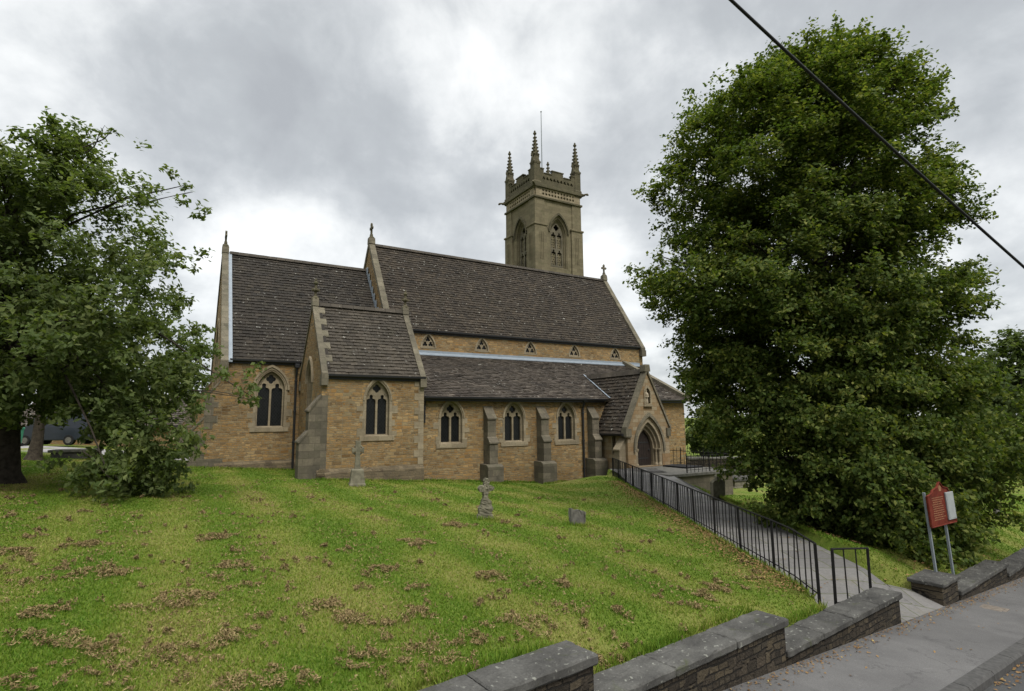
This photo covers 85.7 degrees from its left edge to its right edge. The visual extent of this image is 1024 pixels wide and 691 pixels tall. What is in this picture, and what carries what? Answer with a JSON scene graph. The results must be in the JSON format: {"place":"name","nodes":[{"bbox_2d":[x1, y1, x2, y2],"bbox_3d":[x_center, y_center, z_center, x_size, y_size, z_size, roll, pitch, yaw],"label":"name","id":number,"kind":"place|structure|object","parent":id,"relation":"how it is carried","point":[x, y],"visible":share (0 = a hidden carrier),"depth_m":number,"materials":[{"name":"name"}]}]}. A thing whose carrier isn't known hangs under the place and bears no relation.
{"place":"outdoors","nodes":[
{"label":"outdoors","id":0,"kind":"place"},
{"bbox_2d":[22,414,97,445],"bbox_3d":[-28.048,5.184,34.365,4.680,1.975,1.820,0,-8,-3],"label":"parked van","id":1,"kind":"object","parent":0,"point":[69,435],"visible":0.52,"depth_m":33.51,"materials":[{"name":"paint"}]},
{"bbox_2d":[21,446,189,459],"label":"driveway","id":2,"kind":"structure","parent":0,"point":[50,447],"depth_m":31.04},
{"bbox_2d":[21,427,24,445],"bbox_3d":[-28.260,5.180,31.348,0.622,1.115,0.671,1,-8,-11],"label":"wheelie bin","id":3,"kind":"object","parent":2,"relation":"on","point":[22,430],"visible":0.22,"depth_m":31.56,"materials":[{"name":"plastic"}]},
{"bbox_2d":[0,416,1023,690],"bbox_3d":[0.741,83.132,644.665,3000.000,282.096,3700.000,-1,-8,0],"label":"lawn","id":4,"kind":"structure","parent":0,"point":[826,544],"depth_m":8.00,"materials":[{"name":"green plant"}]},
{"bbox_2d":[17,280,126,460],"bbox_3d":[-18.983,0.776,22.772,5.681,8.358,5.814,-1,-8,0],"label":"broadleaf tree","id":5,"kind":"object","parent":4,"relation":"on","point":[35,451],"visible":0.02,"depth_m":22.16,"materials":[{"name":"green plant"}]},
{"bbox_2d":[47,448,103,458],"bbox_3d":[-19.425,4.918,24.574,1.800,0.600,0.960,3,-8,-23],"label":"ledger tomb","id":6,"kind":"object","parent":4,"relation":"on","point":[70,453],"visible":0.53,"depth_m":24.20,"materials":[{"name":"stone"}]},
{"bbox_2d":[21,397,189,448],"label":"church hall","id":7,"kind":"structure","parent":4,"relation":"on","point":[60,442],"depth_m":37.77,"materials":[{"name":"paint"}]},
{"bbox_2d":[0,106,266,502],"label":"cherry tree","id":8,"kind":"object","parent":4,"relation":"on","point":[34,226],"visible":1,"depth_m":13.83,"materials":[{"name":"green plant"}]},
{"bbox_2d":[132,336,210,394],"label":"background tree","id":9,"kind":"object","parent":4,"relation":"on","point":[198,379],"visible":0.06,"depth_m":50.97,"materials":[{"name":"green plant"}]},
{"bbox_2d":[348,441,365,486],"bbox_3d":[-5.521,4.307,19.709,0.592,1.799,0.592,2,-8,-20],"label":"cross monument","id":10,"kind":"object","parent":4,"relation":"on","point":[357,478],"visible":0.94,"depth_m":19.53,"materials":[{"name":"stone"}]},
{"bbox_2d":[0,462,819,690],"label":"mown thatch","id":11,"kind":"object","parent":4,"relation":"on","point":[331,601],"visible":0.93,"depth_m":5.96,"materials":[{"name":"brown plant"}]},
{"bbox_2d":[176,111,690,483],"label":"stone church","id":12,"kind":"structure","parent":4,"relation":"on","point":[524,362],"depth_m":28.01,"materials":[{"name":"brown stone"}]},
{"bbox_2d":[214,318,219,384],"bbox_3d":[-15.127,1.294,28.429,0.305,5.469,2.840,4,-9,-31],"label":"window","id":13,"kind":"structure","parent":12,"relation":"in","point":[216,358],"depth_m":29.32,"materials":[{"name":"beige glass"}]},
{"bbox_2d":[247,365,291,431],"bbox_3d":[-11.058,2.402,25.228,1.880,3.040,0.350,4,-9,-31],"label":"window","id":14,"kind":"structure","parent":12,"relation":"in","point":[271,411],"depth_m":25.32,"materials":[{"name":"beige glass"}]},
{"bbox_2d":[305,356,312,407],"bbox_3d":[-8.642,2.261,23.791,0.350,3.619,1.390,4,-9,-31],"label":"window","id":15,"kind":"structure","parent":12,"relation":"in","point":[309,368],"depth_m":24.19,"materials":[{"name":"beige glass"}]},
{"bbox_2d":[356,380,397,440],"bbox_3d":[-5.610,2.608,22.883,1.716,2.639,0.305,4,-9,-31],"label":"window","id":16,"kind":"structure","parent":12,"relation":"in","point":[377,408],"depth_m":22.94,"materials":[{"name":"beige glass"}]},
{"bbox_2d":[420,334,435,348],"bbox_3d":[-4.620,-0.259,30.304,0.940,0.893,0.170,4,-9,-31],"label":"clerestory window","id":17,"kind":"structure","parent":12,"relation":"in","point":[427,343],"depth_m":30.31,"materials":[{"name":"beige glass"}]},
{"bbox_2d":[433,401,468,448],"bbox_3d":[-2.779,3.502,24.976,1.780,2.226,0.305,4,-9,-31],"label":"window","id":18,"kind":"structure","parent":12,"relation":"in","point":[450,425],"depth_m":25.04,"materials":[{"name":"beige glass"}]},
{"bbox_2d":[475,338,488,351],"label":"clerestory window","id":19,"kind":"structure","parent":12,"relation":"in","point":[480,346],"depth_m":32.01,"materials":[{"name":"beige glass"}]},
{"bbox_2d":[498,402,529,445],"bbox_3d":[0.049,3.718,26.643,1.773,2.226,0.305,4,-9,-31],"label":"window","id":20,"kind":"structure","parent":12,"relation":"in","point":[513,419],"depth_m":26.73,"materials":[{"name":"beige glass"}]},
{"bbox_2d":[524,342,536,354],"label":"clerestory window","id":21,"kind":"structure","parent":12,"relation":"in","point":[529,349],"depth_m":33.69,"materials":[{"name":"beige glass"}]},
{"bbox_2d":[552,402,580,444],"bbox_3d":[2.723,3.923,28.219,1.778,2.226,0.305,4,-9,-31],"label":"window","id":22,"kind":"structure","parent":12,"relation":"in","point":[565,425],"depth_m":28.31,"materials":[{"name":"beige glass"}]},
{"bbox_2d":[569,345,580,357],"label":"clerestory window","id":23,"kind":"structure","parent":12,"relation":"in","point":[573,352],"depth_m":35.38,"materials":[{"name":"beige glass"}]},
{"bbox_2d":[611,436,616,453],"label":"window","id":24,"kind":"structure","parent":12,"relation":"in","point":[612,446],"depth_m":28.08,"materials":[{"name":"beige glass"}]},
{"bbox_2d":[610,348,620,359],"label":"clerestory window","id":25,"kind":"structure","parent":12,"relation":"in","point":[614,355],"depth_m":37.13,"materials":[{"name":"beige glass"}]},
{"bbox_2d":[637,430,650,465],"bbox_3d":[6.671,5.194,28.235,1.196,1.862,0.115,4,-9,-31],"label":"door","id":26,"kind":"structure","parent":12,"relation":"in","point":[644,453],"depth_m":28.29,"materials":[{"name":"brown wood"}]},
{"bbox_2d":[477,478,493,518],"bbox_3d":[-0.670,3.758,13.435,0.483,1.045,0.200,0,-7,-17],"label":"rustic cross","id":27,"kind":"object","parent":4,"relation":"on","point":[485,508],"visible":0.93,"depth_m":13.37,"materials":[{"name":"stone"}]},
{"bbox_2d":[568,508,585,523],"bbox_3d":[1.588,4.186,13.389,0.459,0.479,0.165,9,-15,-27],"label":"headstone","id":28,"kind":"object","parent":4,"relation":"on","point":[577,515],"visible":0.82,"depth_m":13.34,"materials":[{"name":"stone"}]},
{"bbox_2d":[418,587,902,690],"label":"wall","id":29,"kind":"structure","parent":4,"relation":"on","point":[741,649],"depth_m":5.90,"materials":[{"name":"stone"}]},
{"bbox_2d":[621,464,734,494],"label":"porch terrace","id":30,"kind":"structure","parent":4,"relation":"on","point":[703,479],"depth_m":24.96,"materials":[{"name":"stone"}]},
{"bbox_2d":[663,464,702,468],"bbox_3d":[8.458,5.981,27.329,1.200,0.068,1.500,4,-9,-31],"label":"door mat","id":31,"kind":"object","parent":30,"relation":"on","point":[680,466],"depth_m":27.17,"materials":[{"name":"rubber"}]},
{"bbox_2d":[670,447,728,472],"bbox_3d":[8.977,5.664,27.058,2.546,1.220,5.421,-1,-8,0],"label":"iron railing","id":32,"kind":"object","parent":30,"relation":"on","point":[701,455],"visible":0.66,"depth_m":25.66,"materials":[{"name":"metal"}]},
{"bbox_2d":[685,404,745,456],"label":"background tree","id":33,"kind":"object","parent":4,"relation":"on","point":[692,442],"visible":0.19,"depth_m":49.93,"materials":[{"name":"green plant"}]},
{"bbox_2d":[612,457,820,603],"bbox_3d":[4.640,4.676,16.902,0.087,1.272,17.329,-1,-8,0],"label":"iron railing","id":34,"kind":"object","parent":4,"relation":"on","point":[639,486],"visible":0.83,"depth_m":11.91,"materials":[{"name":"black metal"}]},
{"bbox_2d":[710,474,724,499],"bbox_3d":[7.002,4.883,18.762,0.618,0.990,0.143,6,-9,-31],"label":"headstone","id":35,"kind":"object","parent":4,"relation":"on","point":[717,488],"visible":0.77,"depth_m":18.68,"materials":[{"name":"stone"}]},
{"bbox_2d":[732,475,748,488],"bbox_3d":[11.764,7.162,28.795,1.500,0.820,1.100,3,-8,-26],"label":"chest tomb","id":36,"kind":"object","parent":4,"relation":"on","point":[739,483],"visible":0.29,"depth_m":28.39,"materials":[{"name":"stone"}]},
{"bbox_2d":[622,10,1023,572],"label":"lime tree","id":37,"kind":"object","parent":4,"relation":"on","point":[870,462],"visible":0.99,"depth_m":14.19,"materials":[{"name":"green plant"}]},
{"bbox_2d":[687,455,979,475],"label":"boundary wall","id":38,"kind":"structure","parent":4,"relation":"on","point":[698,461],"depth_m":34.77,"materials":[{"name":"stone"}]},
{"bbox_2d":[907,569,960,605],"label":"gate pier","id":39,"kind":"structure","parent":4,"relation":"on","point":[940,588],"depth_m":10.19,"materials":[{"name":"stone"}]},
{"bbox_2d":[934,346,1023,447],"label":"background tree","id":40,"kind":"object","parent":4,"relation":"on","point":[994,359],"visible":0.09,"depth_m":49.82,"materials":[{"name":"green plant"}]},
{"bbox_2d":[939,324,1023,446],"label":"background tree","id":41,"kind":"object","parent":4,"relation":"on","point":[1012,345],"visible":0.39,"depth_m":35.55,"materials":[{"name":"green plant"}]},
{"bbox_2d":[957,548,1023,600],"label":"wall","id":42,"kind":"structure","parent":4,"relation":"on","point":[983,576],"depth_m":11.87,"materials":[{"name":"stone"}]},
{"bbox_2d":[0,0,1023,417],"label":"sky","id":43,"kind":"structure","parent":0,"point":[303,126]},
{"bbox_2d":[611,468,944,622],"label":"path","id":44,"kind":"structure","parent":0,"point":[913,604],"depth_m":11.59,"materials":[{"name":"grey concrete"}]},
{"bbox_2d":[830,547,871,603],"bbox_3d":[5.503,3.899,8.896,1.349,1.410,0.057,5,-9,-37],"label":"iron railing","id":45,"kind":"object","parent":44,"relation":"on","point":[834,575],"visible":0.71,"depth_m":8.80,"materials":[{"name":"black metal"}]},
{"bbox_2d":[723,577,1023,690],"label":"pavement","id":46,"kind":"structure","parent":0,"point":[911,660],"depth_m":7.37,"materials":[{"name":"concrete"}]},
{"bbox_2d":[604,480,1023,690],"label":"fallen leaves","id":47,"kind":"object","parent":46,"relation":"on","point":[744,553],"visible":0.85,"depth_m":10.57,"materials":[{"name":"brown plant"}]},
{"bbox_2d":[980,604,1009,611],"bbox_3d":[8.682,4.773,9.947,0.420,0.058,0.370,5,-9,-36],"label":"access cover","id":48,"kind":"object","parent":46,"relation":"on","point":[995,608],"visible":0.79,"depth_m":9.95,"materials":[{"name":"metal"}]},
{"bbox_2d":[729,0,1023,268],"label":"overhead cable","id":49,"kind":"object","parent":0,"point":[836,97],"visible":1,"depth_m":6.16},
{"bbox_2d":[922,481,956,573],"bbox_3d":[8.538,3.768,10.935,1.229,2.111,0.141,4,-9,-32],"label":"notice board","id":50,"kind":"object","parent":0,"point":[939,505],"visible":0.98,"depth_m":10.94,"materials":[{"name":"red wood"}]},
{"bbox_2d":[984,662,1023,690],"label":"road","id":51,"kind":"structure","parent":0,"point":[1018,686],"depth_m":6.83,"materials":[{"name":"grey asphalt"}]},
{"bbox_2d":[939,638,1023,690],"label":"kerb","id":52,"kind":"structure","parent":51,"relation":"on","point":[988,673],"depth_m":6.92,"materials":[{"name":"concrete"}]}
]}

